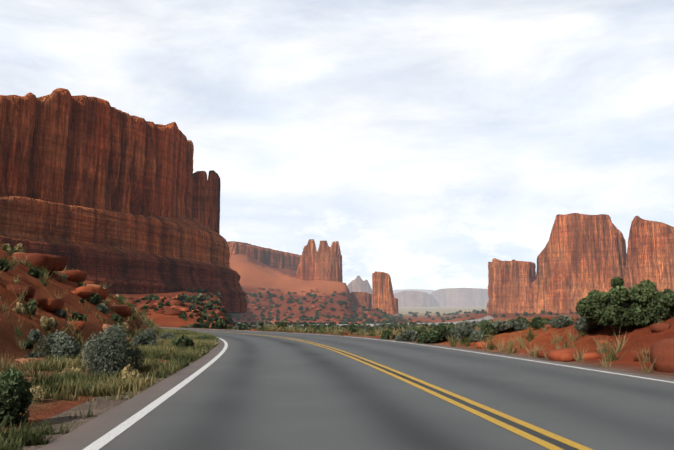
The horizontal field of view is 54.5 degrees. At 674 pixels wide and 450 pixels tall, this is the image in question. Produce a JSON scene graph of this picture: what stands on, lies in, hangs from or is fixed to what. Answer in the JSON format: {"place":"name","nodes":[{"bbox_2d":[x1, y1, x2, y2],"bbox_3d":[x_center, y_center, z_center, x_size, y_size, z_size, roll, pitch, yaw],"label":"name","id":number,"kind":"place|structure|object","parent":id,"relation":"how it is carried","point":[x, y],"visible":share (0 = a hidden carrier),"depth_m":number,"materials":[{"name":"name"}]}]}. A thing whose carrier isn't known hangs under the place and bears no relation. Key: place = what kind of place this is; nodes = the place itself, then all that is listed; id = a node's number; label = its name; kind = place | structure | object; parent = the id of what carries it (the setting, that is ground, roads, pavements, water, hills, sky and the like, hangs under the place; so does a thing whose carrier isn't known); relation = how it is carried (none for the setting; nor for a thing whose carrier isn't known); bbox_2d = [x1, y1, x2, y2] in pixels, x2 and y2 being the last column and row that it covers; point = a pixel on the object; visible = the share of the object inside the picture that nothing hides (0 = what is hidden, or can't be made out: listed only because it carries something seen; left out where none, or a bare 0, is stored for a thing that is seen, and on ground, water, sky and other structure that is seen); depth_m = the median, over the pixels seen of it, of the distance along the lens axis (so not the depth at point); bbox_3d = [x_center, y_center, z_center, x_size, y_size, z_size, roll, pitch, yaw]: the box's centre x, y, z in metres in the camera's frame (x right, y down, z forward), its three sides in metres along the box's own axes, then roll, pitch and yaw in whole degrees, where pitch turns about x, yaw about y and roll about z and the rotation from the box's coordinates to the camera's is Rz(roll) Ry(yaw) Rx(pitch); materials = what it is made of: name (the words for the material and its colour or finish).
{"place":"outdoors","nodes":[
{"label":"outdoors","id":0,"kind":"place"},
{"bbox_2d":[227,241,301,270],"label":"cliff","id":1,"kind":"structure","parent":0,"point":[275,258],"depth_m":1119.29,"materials":[{"name":"stone"}]},
{"bbox_2d":[0,245,673,431],"bbox_3d":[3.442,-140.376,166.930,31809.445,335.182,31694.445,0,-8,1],"label":"terrain","id":2,"kind":"structure","parent":0,"point":[255,273],"depth_m":23.90,"materials":[{"name":"soil"}]},
{"bbox_2d":[0,244,179,371],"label":"shrubs","id":3,"kind":"object","parent":2,"relation":"on","point":[71,330],"depth_m":23.82,"materials":[{"name":"green plant"}]},
{"bbox_2d":[0,299,219,449],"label":"verge grass","id":4,"kind":"structure","parent":2,"relation":"on","point":[75,385],"depth_m":9.98,"materials":[{"name":"green plant"}]},
{"bbox_2d":[21,348,212,449],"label":"road shoulder","id":5,"kind":"object","parent":2,"relation":"on","point":[99,407],"visible":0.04,"depth_m":6.85},
{"bbox_2d":[0,196,246,312],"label":"cliff base","id":6,"kind":"object","parent":2,"relation":"on","point":[124,253],"visible":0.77,"depth_m":328.64,"materials":[{"name":"brown stone"}]},
{"bbox_2d":[0,88,193,217],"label":"cliff","id":7,"kind":"structure","parent":6,"relation":"on","point":[61,145],"depth_m":334.57,"materials":[{"name":"stone"}]},
{"bbox_2d":[192,170,220,233],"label":"rock spire","id":8,"kind":"structure","parent":6,"relation":"on","point":[205,201],"depth_m":454.30,"materials":[{"name":"brown stone"}]},
{"bbox_2d":[0,243,578,360],"bbox_3d":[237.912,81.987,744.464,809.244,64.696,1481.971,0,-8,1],"label":"scattered shrubs","id":9,"kind":"object","parent":2,"relation":"on","point":[52,322],"visible":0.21,"depth_m":238.27,"materials":[{"name":"green plant"}]},
{"bbox_2d":[0,293,603,426],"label":"shrubs","id":10,"kind":"object","parent":2,"relation":"on","point":[107,351],"visible":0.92,"depth_m":14.53,"materials":[{"name":"green plant"}]},
{"bbox_2d":[295,239,342,282],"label":"rock spires","id":11,"kind":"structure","parent":2,"relation":"on","point":[324,262],"depth_m":1020.90,"materials":[{"name":"stone"}]},
{"bbox_2d":[0,239,673,372],"bbox_3d":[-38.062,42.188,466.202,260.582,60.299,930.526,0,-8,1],"label":"boulders","id":12,"kind":"object","parent":2,"relation":"on","point":[662,351],"visible":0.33,"depth_m":27.20,"materials":[{"name":"brown stone"}]},
{"bbox_2d":[347,276,371,293],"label":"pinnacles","id":13,"kind":"object","parent":2,"relation":"on","point":[358,284],"visible":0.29,"depth_m":2609.07,"materials":[{"name":"stone"}]},
{"bbox_2d":[350,292,371,306],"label":"butte","id":14,"kind":"object","parent":2,"relation":"on","point":[360,299],"visible":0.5,"depth_m":995.77,"materials":[{"name":"stone"}]},
{"bbox_2d":[372,271,397,313],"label":"rock pillar","id":15,"kind":"structure","parent":2,"relation":"on","point":[384,299],"depth_m":936.04,"materials":[{"name":"stone"}]},
{"bbox_2d":[393,291,439,306],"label":"mesa","id":16,"kind":"structure","parent":2,"relation":"on","point":[413,299],"depth_m":3396.70,"materials":[{"name":"stone"}]},
{"bbox_2d":[256,314,662,372],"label":"grass tufts","id":17,"kind":"object","parent":2,"relation":"on","point":[452,342],"visible":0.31,"depth_m":20.58,"materials":[{"name":"green plant"}]},
{"bbox_2d":[431,288,488,306],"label":"mesa","id":18,"kind":"structure","parent":2,"relation":"on","point":[461,297],"depth_m":3722.24,"materials":[{"name":"stone"}]},
{"bbox_2d":[307,333,673,378],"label":"road shoulder","id":19,"kind":"object","parent":2,"relation":"on","point":[638,372],"visible":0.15,"depth_m":14.71},
{"bbox_2d":[486,258,535,312],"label":"butte","id":20,"kind":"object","parent":2,"relation":"on","point":[509,284],"depth_m":924.47,"materials":[{"name":"stone"}]},
{"bbox_2d":[524,213,626,313],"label":"butte","id":21,"kind":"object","parent":2,"relation":"on","point":[580,256],"depth_m":845.36,"materials":[{"name":"stone"}]},
{"bbox_2d":[575,276,673,330],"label":"bush","id":22,"kind":"object","parent":2,"relation":"on","point":[619,305],"visible":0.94,"depth_m":17.71,"materials":[{"name":"green plant"}]},
{"bbox_2d":[623,216,673,291],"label":"butte","id":23,"kind":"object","parent":2,"relation":"on","point":[650,253],"depth_m":795.14,"materials":[{"name":"stone"}]},
{"bbox_2d":[0,0,673,290],"label":"sky","id":24,"kind":"structure","parent":0,"point":[434,141],"materials":[{"name":"white"}]},
{"bbox_2d":[38,327,673,449],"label":"road asphalt","id":25,"kind":"structure","parent":0,"point":[248,390],"depth_m":7.59,"materials":[{"name":"grey asphalt"}]},
{"bbox_2d":[83,338,227,449],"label":"white road line","id":26,"kind":"object","parent":25,"relation":"on","point":[102,441],"visible":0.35,"depth_m":6.82,"materials":[{"name":"paint"}]},
{"bbox_2d":[189,330,563,449],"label":"yellow road line","id":27,"kind":"object","parent":25,"relation":"on","point":[541,442],"visible":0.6,"depth_m":6.86,"materials":[{"name":"paint"}]},
{"bbox_2d":[173,329,592,449],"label":"yellow road line","id":28,"kind":"object","parent":25,"relation":"on","point":[550,434],"visible":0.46,"depth_m":6.89,"materials":[{"name":"paint"}]},
{"bbox_2d":[169,327,673,382],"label":"white road line","id":29,"kind":"object","parent":25,"relation":"on","point":[532,360],"visible":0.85,"depth_m":14.20,"materials":[{"name":"paint"}]},
{"bbox_2d":[252,315,492,326],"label":"road","id":30,"kind":"structure","parent":0,"point":[476,320],"depth_m":589.55,"materials":[{"name":"grey asphalt"}]},
{"bbox_2d":[393,289,434,293],"bbox_3d":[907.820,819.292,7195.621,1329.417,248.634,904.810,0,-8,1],"label":"mesa","id":31,"kind":"structure","parent":0,"point":[420,290],"depth_m":6775.93,"materials":[{"name":"stone"}]}
]}

